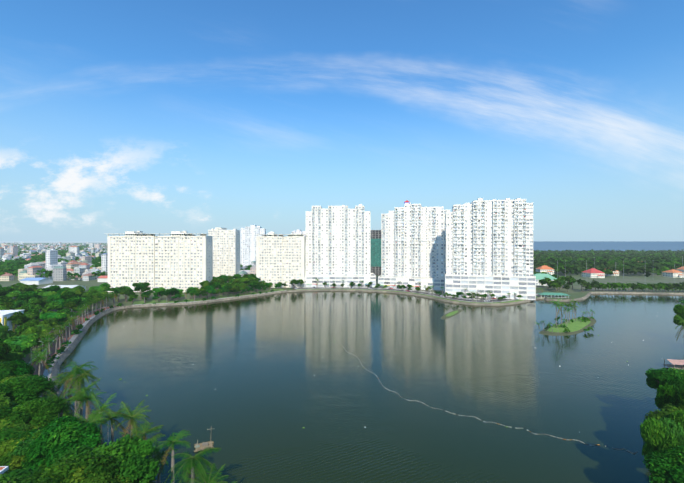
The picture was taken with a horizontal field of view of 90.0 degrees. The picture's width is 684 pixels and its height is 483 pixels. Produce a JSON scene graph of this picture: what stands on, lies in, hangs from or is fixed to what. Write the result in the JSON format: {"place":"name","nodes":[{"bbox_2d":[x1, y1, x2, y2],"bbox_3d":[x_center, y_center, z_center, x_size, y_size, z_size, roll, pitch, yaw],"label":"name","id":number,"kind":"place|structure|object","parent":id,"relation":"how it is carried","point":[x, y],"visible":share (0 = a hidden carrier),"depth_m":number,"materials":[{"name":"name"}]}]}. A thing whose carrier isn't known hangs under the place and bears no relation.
{"place":"outdoors","nodes":[
{"label":"outdoors","id":0,"kind":"place"},
{"bbox_2d":[0,241,683,413],"bbox_3d":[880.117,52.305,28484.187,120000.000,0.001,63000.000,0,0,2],"label":"ground","id":1,"kind":"structure","parent":0,"point":[575,292],"depth_m":394.40,"materials":[{"name":"green plant"}]},
{"bbox_2d":[0,342,11,361],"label":"broad tree","id":2,"kind":"object","parent":1,"relation":"on","point":[8,349],"visible":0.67,"depth_m":116.45,"materials":[{"name":"green plant"}]},
{"bbox_2d":[0,405,12,420],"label":"broad tree","id":3,"kind":"object","parent":1,"relation":"on","point":[7,412],"visible":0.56,"depth_m":76.72,"materials":[{"name":"green plant"}]},
{"bbox_2d":[0,365,12,380],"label":"broad tree","id":4,"kind":"object","parent":1,"relation":"on","point":[4,373],"visible":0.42,"depth_m":100.44,"materials":[{"name":"green plant"}]},
{"bbox_2d":[0,438,14,458],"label":"broad tree","id":5,"kind":"object","parent":1,"relation":"on","point":[4,447],"visible":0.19,"depth_m":69.57,"materials":[{"name":"green plant"}]},
{"bbox_2d":[0,302,14,309],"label":"broad tree","id":6,"kind":"object","parent":1,"relation":"on","point":[7,305],"visible":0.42,"depth_m":209.84,"materials":[{"name":"green plant"}]},
{"bbox_2d":[0,286,14,295],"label":"broad tree","id":7,"kind":"object","parent":1,"relation":"on","point":[4,290],"visible":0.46,"depth_m":267.88,"materials":[{"name":"green plant"}]},
{"bbox_2d":[0,390,17,411],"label":"broad tree","id":8,"kind":"object","parent":1,"relation":"on","point":[6,401],"visible":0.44,"depth_m":80.23,"materials":[{"name":"green plant"}]},
{"bbox_2d":[0,361,17,371],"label":"broad tree","id":9,"kind":"object","parent":1,"relation":"on","point":[8,366],"visible":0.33,"depth_m":104.36,"materials":[{"name":"green plant"}]},
{"bbox_2d":[0,425,22,446],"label":"broad tree","id":10,"kind":"object","parent":1,"relation":"on","point":[6,434],"visible":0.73,"depth_m":72.63,"materials":[{"name":"green plant"}]},
{"bbox_2d":[5,290,20,298],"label":"broad tree","id":11,"kind":"object","parent":1,"relation":"on","point":[14,294],"visible":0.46,"depth_m":246.35,"materials":[{"name":"green plant"}]},
{"bbox_2d":[3,351,24,362],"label":"tree","id":12,"kind":"object","parent":1,"relation":"on","point":[13,356],"visible":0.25,"depth_m":122.27,"materials":[{"name":"green plant"}]},
{"bbox_2d":[10,345,25,357],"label":"broad tree","id":13,"kind":"object","parent":1,"relation":"on","point":[16,348],"visible":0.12,"depth_m":129.22,"materials":[{"name":"green plant"}]},
{"bbox_2d":[7,311,30,332],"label":"broad tree","id":14,"kind":"object","parent":1,"relation":"on","point":[17,318],"visible":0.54,"depth_m":183.66,"materials":[{"name":"green plant"}]},
{"bbox_2d":[2,339,36,354],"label":"tree","id":15,"kind":"object","parent":1,"relation":"on","point":[26,344],"visible":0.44,"depth_m":137.93,"materials":[{"name":"green plant"}]},
{"bbox_2d":[8,431,31,469],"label":"broad tree","id":16,"kind":"object","parent":1,"relation":"on","point":[16,462],"visible":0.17,"depth_m":65.84,"materials":[{"name":"green plant"}]},
{"bbox_2d":[11,284,28,291],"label":"broad tree","id":17,"kind":"object","parent":1,"relation":"on","point":[22,287],"visible":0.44,"depth_m":287.61,"materials":[{"name":"green plant"}]},
{"bbox_2d":[0,413,40,434],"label":"broad tree","id":18,"kind":"object","parent":1,"relation":"on","point":[25,426],"visible":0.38,"depth_m":75.09,"materials":[{"name":"green plant"}]},
{"bbox_2d":[13,324,27,336],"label":"broad tree","id":19,"kind":"object","parent":1,"relation":"on","point":[19,330],"visible":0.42,"depth_m":169.26,"materials":[{"name":"green plant"}]},
{"bbox_2d":[0,467,41,482],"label":"broad tree","id":20,"kind":"object","parent":1,"relation":"on","point":[14,476],"visible":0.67,"depth_m":55.63,"materials":[{"name":"green plant"}]},
{"bbox_2d":[7,359,34,376],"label":"broad tree","id":21,"kind":"object","parent":1,"relation":"on","point":[23,368],"visible":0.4,"depth_m":106.43,"materials":[{"name":"green plant"}]},
{"bbox_2d":[3,333,39,341],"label":"broad tree","id":22,"kind":"object","parent":1,"relation":"on","point":[34,336],"visible":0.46,"depth_m":145.72,"materials":[{"name":"green plant"}]},
{"bbox_2d":[0,428,44,468],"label":"broad tree","id":23,"kind":"object","parent":1,"relation":"on","point":[19,450],"visible":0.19,"depth_m":66.58,"materials":[{"name":"green plant"}]},
{"bbox_2d":[17,313,35,324],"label":"broad tree","id":24,"kind":"object","parent":1,"relation":"on","point":[29,316],"visible":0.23,"depth_m":191.34,"materials":[{"name":"green plant"}]},
{"bbox_2d":[0,375,54,404],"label":"broad tree","id":25,"kind":"object","parent":1,"relation":"on","point":[18,390],"visible":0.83,"depth_m":88.82,"materials":[{"name":"green plant"}]},
{"bbox_2d":[18,304,38,311],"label":"broad tree","id":26,"kind":"object","parent":1,"relation":"on","point":[28,307],"visible":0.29,"depth_m":212.53,"materials":[{"name":"green plant"}]},
{"bbox_2d":[18,291,41,301],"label":"broad tree","id":27,"kind":"object","parent":1,"relation":"on","point":[27,296],"visible":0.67,"depth_m":243.55,"materials":[{"name":"green plant"}]},
{"bbox_2d":[23,319,38,327],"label":"broad tree","id":28,"kind":"object","parent":1,"relation":"on","point":[31,323],"visible":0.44,"depth_m":182.71,"materials":[{"name":"green plant"}]},
{"bbox_2d":[25,284,37,291],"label":"broad tree","id":29,"kind":"object","parent":1,"relation":"on","point":[31,287],"visible":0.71,"depth_m":300.75,"materials":[{"name":"green plant"}]},
{"bbox_2d":[0,396,66,427],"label":"broad tree","id":30,"kind":"object","parent":1,"relation":"on","point":[42,412],"visible":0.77,"depth_m":79.64,"materials":[{"name":"green plant"}]},
{"bbox_2d":[22,297,45,306],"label":"broad tree","id":31,"kind":"object","parent":1,"relation":"on","point":[35,301],"visible":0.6,"depth_m":230.48,"materials":[{"name":"green plant"}]},
{"bbox_2d":[24,332,46,356],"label":"tree","id":32,"kind":"object","parent":1,"relation":"on","point":[39,342],"visible":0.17,"depth_m":154.78,"materials":[{"name":"green plant"}]},
{"bbox_2d":[19,323,52,350],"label":"broad tree","id":33,"kind":"object","parent":1,"relation":"on","point":[40,329],"visible":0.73,"depth_m":160.74,"materials":[{"name":"green plant"}]},
{"bbox_2d":[17,416,76,467],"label":"broad tree","id":34,"kind":"object","parent":1,"relation":"on","point":[29,460],"visible":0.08,"depth_m":65.64,"materials":[{"name":"green plant"}]},
{"bbox_2d":[36,318,57,339],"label":"broad tree","id":35,"kind":"object","parent":1,"relation":"on","point":[52,321],"visible":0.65,"depth_m":177.00,"materials":[{"name":"green plant"}]},
{"bbox_2d":[38,291,56,296],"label":"broad tree","id":36,"kind":"object","parent":1,"relation":"on","point":[48,293],"visible":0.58,"depth_m":267.47,"materials":[{"name":"green plant"}]},
{"bbox_2d":[40,330,56,357],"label":"royal palm","id":37,"kind":"object","parent":1,"relation":"on","point":[45,333],"visible":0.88,"depth_m":152.14,"materials":[{"name":"green plant"}]},
{"bbox_2d":[42,285,59,292],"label":"broad tree","id":38,"kind":"object","parent":1,"relation":"on","point":[54,288],"visible":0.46,"depth_m":281.21,"materials":[{"name":"green plant"}]},
{"bbox_2d":[41,302,62,313],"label":"broad tree","id":39,"kind":"object","parent":1,"relation":"on","point":[47,308],"visible":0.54,"depth_m":209.87,"materials":[{"name":"green plant"}]},
{"bbox_2d":[45,295,59,310],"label":"broad tree","id":40,"kind":"object","parent":1,"relation":"on","point":[50,298],"visible":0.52,"depth_m":245.83,"materials":[{"name":"green plant"}]},
{"bbox_2d":[39,312,66,337],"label":"broad tree","id":41,"kind":"object","parent":1,"relation":"on","point":[59,317],"visible":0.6,"depth_m":185.52,"materials":[{"name":"green plant"}]},
{"bbox_2d":[38,377,68,397],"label":"royal palm","id":42,"kind":"object","parent":1,"relation":"on","point":[53,387],"visible":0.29,"depth_m":102.13,"materials":[{"name":"green plant"}]},
{"bbox_2d":[44,390,81,417],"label":"royal palm","id":43,"kind":"object","parent":1,"relation":"on","point":[66,411],"visible":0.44,"depth_m":87.82,"materials":[{"name":"green plant"}]},
{"bbox_2d":[26,415,101,472],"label":"broad tree","id":44,"kind":"object","parent":1,"relation":"on","point":[58,437],"visible":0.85,"depth_m":65.86,"materials":[{"name":"green plant"}]},
{"bbox_2d":[58,291,78,308],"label":"broad tree","id":45,"kind":"object","parent":1,"relation":"on","point":[67,295],"visible":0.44,"depth_m":243.38,"materials":[{"name":"green plant"}]},
{"bbox_2d":[19,451,120,482],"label":"broad tree","id":46,"kind":"object","parent":1,"relation":"on","point":[55,472],"visible":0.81,"depth_m":55.41,"materials":[{"name":"green plant"}]},
{"bbox_2d":[63,301,77,316],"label":"broad tree","id":47,"kind":"object","parent":1,"relation":"on","point":[70,304],"visible":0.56,"depth_m":225.19,"materials":[{"name":"green plant"}]},
{"bbox_2d":[54,364,89,409],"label":"royal palm","id":48,"kind":"object","parent":1,"relation":"on","point":[67,379],"visible":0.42,"depth_m":104.93,"materials":[{"name":"green plant"}]},
{"bbox_2d":[63,296,85,316],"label":"broad tree","id":49,"kind":"object","parent":1,"relation":"on","point":[78,300],"visible":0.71,"depth_m":233.33,"materials":[{"name":"green plant"}]},
{"bbox_2d":[56,361,97,416],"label":"royal palm","id":50,"kind":"object","parent":1,"relation":"on","point":[77,369],"visible":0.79,"depth_m":100.14,"materials":[{"name":"green plant"}]},
{"bbox_2d":[60,368,99,421],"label":"royal palm","id":51,"kind":"object","parent":1,"relation":"on","point":[79,378],"visible":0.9,"depth_m":97.60,"materials":[{"name":"green plant"}]},
{"bbox_2d":[63,378,100,421],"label":"royal palm","id":52,"kind":"object","parent":1,"relation":"on","point":[83,393],"visible":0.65,"depth_m":91.38,"materials":[{"name":"green plant"}]},
{"bbox_2d":[68,389,106,421],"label":"royal palm","id":53,"kind":"object","parent":1,"relation":"on","point":[87,398],"visible":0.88,"depth_m":87.62,"materials":[{"name":"green plant"}]},
{"bbox_2d":[18,393,156,482],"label":"shore shrubs","id":54,"kind":"object","parent":1,"relation":"on","point":[151,481],"visible":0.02,"depth_m":95.93,"materials":[{"name":"green plant"}]},
{"bbox_2d":[73,408,109,449],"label":"royal palm","id":55,"kind":"object","parent":1,"relation":"on","point":[93,420],"visible":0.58,"depth_m":76.84,"materials":[{"name":"green plant"}]},
{"bbox_2d":[61,456,135,482],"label":"broad tree","id":56,"kind":"object","parent":1,"relation":"on","point":[78,474],"visible":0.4,"depth_m":54.84,"materials":[{"name":"green plant"}]},
{"bbox_2d":[89,286,107,291],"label":"broad tree","id":57,"kind":"object","parent":1,"relation":"on","point":[100,288],"visible":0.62,"depth_m":291.01,"materials":[{"name":"green plant"}]},
{"bbox_2d":[86,393,117,440],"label":"royal palm","id":58,"kind":"object","parent":1,"relation":"on","point":[102,408],"visible":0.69,"depth_m":84.70,"materials":[{"name":"green plant"}]},
{"bbox_2d":[51,434,159,482],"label":"broad tree","id":59,"kind":"object","parent":1,"relation":"on","point":[137,464],"visible":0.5,"depth_m":61.35,"materials":[{"name":"green plant"}]},
{"bbox_2d":[94,407,129,443],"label":"royal palm","id":60,"kind":"object","parent":1,"relation":"on","point":[112,424],"visible":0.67,"depth_m":80.95,"materials":[{"name":"green plant"}]},
{"bbox_2d":[108,286,125,301],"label":"broad tree","id":61,"kind":"object","parent":1,"relation":"on","point":[115,289],"visible":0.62,"depth_m":291.43,"materials":[{"name":"green plant"}]},
{"bbox_2d":[119,288,130,301],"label":"broad tree","id":62,"kind":"object","parent":1,"relation":"on","point":[125,291],"visible":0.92,"depth_m":289.85,"materials":[{"name":"green plant"}]},
{"bbox_2d":[0,242,255,280],"bbox_3d":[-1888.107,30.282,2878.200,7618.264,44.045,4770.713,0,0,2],"label":"city houses","id":63,"kind":"structure","parent":1,"relation":"on","point":[81,267],"depth_m":526.37,"materials":[{"name":"white concrete"}]},
{"bbox_2d":[0,243,255,280],"bbox_3d":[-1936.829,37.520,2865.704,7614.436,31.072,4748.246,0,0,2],"label":"city trees","id":64,"kind":"object","parent":1,"relation":"on","point":[11,266],"visible":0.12,"depth_m":670.16,"materials":[{"name":"green plant"}]},
{"bbox_2d":[108,400,150,437],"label":"royal palm","id":65,"kind":"object","parent":1,"relation":"on","point":[132,416],"visible":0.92,"depth_m":77.25,"materials":[{"name":"green plant"}]},
{"bbox_2d":[132,282,149,298],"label":"broad tree","id":66,"kind":"object","parent":1,"relation":"on","point":[139,286],"visible":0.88,"depth_m":306.43,"materials":[{"name":"green plant"}]},
{"bbox_2d":[119,431,165,465],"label":"royal palm","id":67,"kind":"object","parent":1,"relation":"on","point":[155,453],"visible":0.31,"depth_m":68.18,"materials":[{"name":"green plant"}]},
{"bbox_2d":[130,422,162,441],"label":"royal palm","id":68,"kind":"object","parent":1,"relation":"on","point":[147,431],"visible":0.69,"depth_m":75.43,"materials":[{"name":"green plant"}]},
{"bbox_2d":[152,288,164,301],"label":"broad tree","id":69,"kind":"object","parent":1,"relation":"on","point":[157,290],"visible":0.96,"depth_m":293.94,"materials":[{"name":"green plant"}]},
{"bbox_2d":[45,290,274,368],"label":"bank shrubs","id":70,"kind":"object","parent":1,"relation":"on","point":[75,331],"visible":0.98,"depth_m":192.24,"materials":[{"name":"green plant"}]},
{"bbox_2d":[149,438,177,482],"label":"royal palm","id":71,"kind":"object","parent":1,"relation":"on","point":[166,462],"visible":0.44,"depth_m":70.88,"materials":[{"name":"green plant"}]},
{"bbox_2d":[153,430,190,482],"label":"royal palm","id":72,"kind":"object","parent":1,"relation":"on","point":[174,441],"visible":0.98,"depth_m":69.00,"materials":[{"name":"green plant"}]},
{"bbox_2d":[166,287,178,300],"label":"broad tree","id":73,"kind":"object","parent":1,"relation":"on","point":[174,290],"visible":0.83,"depth_m":292.97,"materials":[{"name":"green plant"}]},
{"bbox_2d":[165,447,220,482],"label":"royal palm","id":74,"kind":"object","parent":1,"relation":"on","point":[192,460],"visible":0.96,"depth_m":62.31,"materials":[{"name":"green plant"}]},
{"bbox_2d":[107,227,305,291],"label":"apartment buildings","id":75,"kind":"structure","parent":1,"relation":"on","point":[184,260],"depth_m":351.67,"materials":[{"name":"white concrete"}]},
{"bbox_2d":[184,463,228,482],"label":"royal palm","id":76,"kind":"object","parent":1,"relation":"on","point":[209,477],"visible":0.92,"depth_m":60.43,"materials":[{"name":"green plant"}]},
{"bbox_2d":[240,225,305,265],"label":"towers","id":77,"kind":"structure","parent":1,"relation":"on","point":[247,246],"depth_m":600.98,"materials":[{"name":"white concrete"}]},
{"bbox_2d":[27,287,539,380],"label":"lake paths","id":78,"kind":"structure","parent":1,"relation":"on","point":[44,371],"depth_m":296.15,"materials":[{"name":"concrete"}]},
{"bbox_2d":[28,349,47,374],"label":"royal palm","id":79,"kind":"object","parent":78,"relation":"on","point":[36,353],"visible":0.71,"depth_m":132.74,"materials":[{"name":"green plant"}]},
{"bbox_2d":[29,348,52,375],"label":"royal palm","id":80,"kind":"object","parent":78,"relation":"on","point":[39,360],"visible":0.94,"depth_m":127.33,"materials":[{"name":"green plant"}]},
{"bbox_2d":[36,335,55,363],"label":"royal palm","id":81,"kind":"object","parent":78,"relation":"on","point":[48,342],"visible":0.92,"depth_m":145.88,"materials":[{"name":"green plant"}]},
{"bbox_2d":[0,276,683,473],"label":"buildings","id":82,"kind":"structure","parent":1,"relation":"on","point":[6,314],"depth_m":186.20,"materials":[{"name":"white concrete"}]},
{"bbox_2d":[371,229,380,274],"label":"construction site","id":83,"kind":"object","parent":1,"relation":"on","point":[375,252],"visible":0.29,"depth_m":526.06,"materials":[{"name":"teal"}]},
{"bbox_2d":[305,271,535,299],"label":"podium","id":84,"kind":"object","parent":1,"relation":"on","point":[523,286],"visible":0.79,"depth_m":320.53,"materials":[{"name":"white concrete"}]},
{"bbox_2d":[306,204,370,275],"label":"tower","id":85,"kind":"structure","parent":84,"relation":"on","point":[338,240],"depth_m":396.13,"materials":[{"name":"white concrete"}]},
{"bbox_2d":[381,200,449,277],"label":"tower","id":86,"kind":"structure","parent":84,"relation":"on","point":[412,240],"depth_m":377.65,"materials":[{"name":"white concrete"}]},
{"bbox_2d":[445,198,532,275],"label":"tower","id":87,"kind":"structure","parent":84,"relation":"on","point":[489,237],"depth_m":315.43,"materials":[{"name":"white concrete"}]},
{"bbox_2d":[537,292,570,298],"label":"lake pavilion","id":88,"kind":"structure","parent":1,"relation":"on","point":[547,293],"depth_m":317.57,"materials":[{"name":"teal wood"}]},
{"bbox_2d":[533,249,683,291],"bbox_3d":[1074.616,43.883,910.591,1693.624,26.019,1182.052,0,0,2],"label":"forest trees","id":89,"kind":"object","parent":1,"relation":"on","point":[627,262],"visible":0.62,"depth_m":569.18,"materials":[{"name":"green plant"}]},
{"bbox_2d":[533,261,683,285],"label":"houses","id":90,"kind":"structure","parent":1,"relation":"on","point":[596,273],"depth_m":493.06,"materials":[{"name":"white concrete"}]},
{"bbox_2d":[557,256,682,281],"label":"range poles","id":91,"kind":"object","parent":1,"relation":"on","point":[623,270],"visible":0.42,"depth_m":387.69,"materials":[{"name":"metal"}]},
{"bbox_2d":[639,416,683,458],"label":"broad tree","id":92,"kind":"object","parent":1,"relation":"on","point":[659,436],"visible":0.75,"depth_m":69.15,"materials":[{"name":"green plant"}]},
{"bbox_2d":[643,444,683,482],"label":"broad tree","id":93,"kind":"object","parent":1,"relation":"on","point":[668,467],"visible":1,"depth_m":62.02,"materials":[{"name":"green plant"}]},
{"bbox_2d":[644,403,683,420],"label":"broad tree","id":94,"kind":"object","parent":1,"relation":"on","point":[665,411],"visible":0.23,"depth_m":78.81,"materials":[{"name":"green plant"}]},
{"bbox_2d":[645,368,683,388],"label":"broad tree","id":95,"kind":"object","parent":1,"relation":"on","point":[654,378],"visible":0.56,"depth_m":96.83,"materials":[{"name":"green plant"}]},
{"bbox_2d":[654,374,683,409],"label":"broad tree","id":96,"kind":"object","parent":1,"relation":"on","point":[668,390],"visible":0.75,"depth_m":86.99,"materials":[{"name":"green plant"}]},
{"bbox_2d":[666,408,683,430],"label":"broad tree","id":97,"kind":"object","parent":1,"relation":"on","point":[676,417],"visible":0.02,"depth_m":73.35,"materials":[{"name":"green plant"}]},
{"bbox_2d":[672,388,683,410],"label":"broad tree","id":98,"kind":"object","parent":1,"relation":"on","point":[679,401],"visible":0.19,"depth_m":80.44,"materials":[{"name":"green plant"}]},
{"bbox_2d":[673,304,683,325],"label":"broad tree","id":99,"kind":"object","parent":1,"relation":"on","point":[678,309],"visible":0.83,"depth_m":179.28,"materials":[{"name":"green plant"}]},
{"bbox_2d":[673,315,683,338],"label":"broad tree","id":100,"kind":"object","parent":1,"relation":"on","point":[678,325],"visible":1,"depth_m":163.23,"materials":[{"name":"green plant"}]},
{"bbox_2d":[0,0,683,240],"label":"sky","id":101,"kind":"structure","parent":0,"point":[157,117],"materials":[{"name":"blue"}]},
{"bbox_2d":[50,289,683,482],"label":"lake bank","id":102,"kind":"structure","parent":0,"point":[63,356],"depth_m":292.81,"materials":[{"name":"grey concrete"}]},
{"bbox_2d":[57,291,683,482],"bbox_3d":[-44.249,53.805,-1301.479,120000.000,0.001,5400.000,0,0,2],"label":"water","id":103,"kind":"structure","parent":0,"point":[281,386],"depth_m":128.36,"materials":[{"name":"teal liquid"}]},
{"bbox_2d":[194,429,213,451],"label":"raft","id":104,"kind":"object","parent":103,"relation":"on","point":[201,446],"visible":0.98,"depth_m":89.14,"materials":[{"name":"brown wood"}]},
{"bbox_2d":[440,309,462,318],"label":"island","id":105,"kind":"structure","parent":103,"relation":"on","point":[451,314],"depth_m":249.62,"materials":[{"name":"green plant"}]},
{"bbox_2d":[345,349,636,453],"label":"float line","id":106,"kind":"object","parent":103,"relation":"on","point":[492,422],"visible":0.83,"depth_m":100.80,"materials":[{"name":"plastic"}]},
{"bbox_2d":[539,317,595,335],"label":"small island","id":107,"kind":"structure","parent":0,"point":[577,326],"depth_m":207.93,"materials":[{"name":"green plant"}]},
{"bbox_2d":[550,299,564,327],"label":"palm tree","id":108,"kind":"object","parent":107,"relation":"on","point":[556,303],"visible":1,"depth_m":207.67,"materials":[{"name":"green plant"}]},
{"bbox_2d":[544,316,594,332],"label":"plants","id":109,"kind":"object","parent":107,"relation":"on","point":[584,319],"visible":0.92,"depth_m":210.36,"materials":[{"name":"green plant"}]},
{"bbox_2d":[533,241,683,250],"bbox_3d":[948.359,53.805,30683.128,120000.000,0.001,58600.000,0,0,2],"label":"sea","id":110,"kind":"structure","parent":0,"point":[608,245],"depth_m":4224.65,"materials":[{"name":"blue liquid"}]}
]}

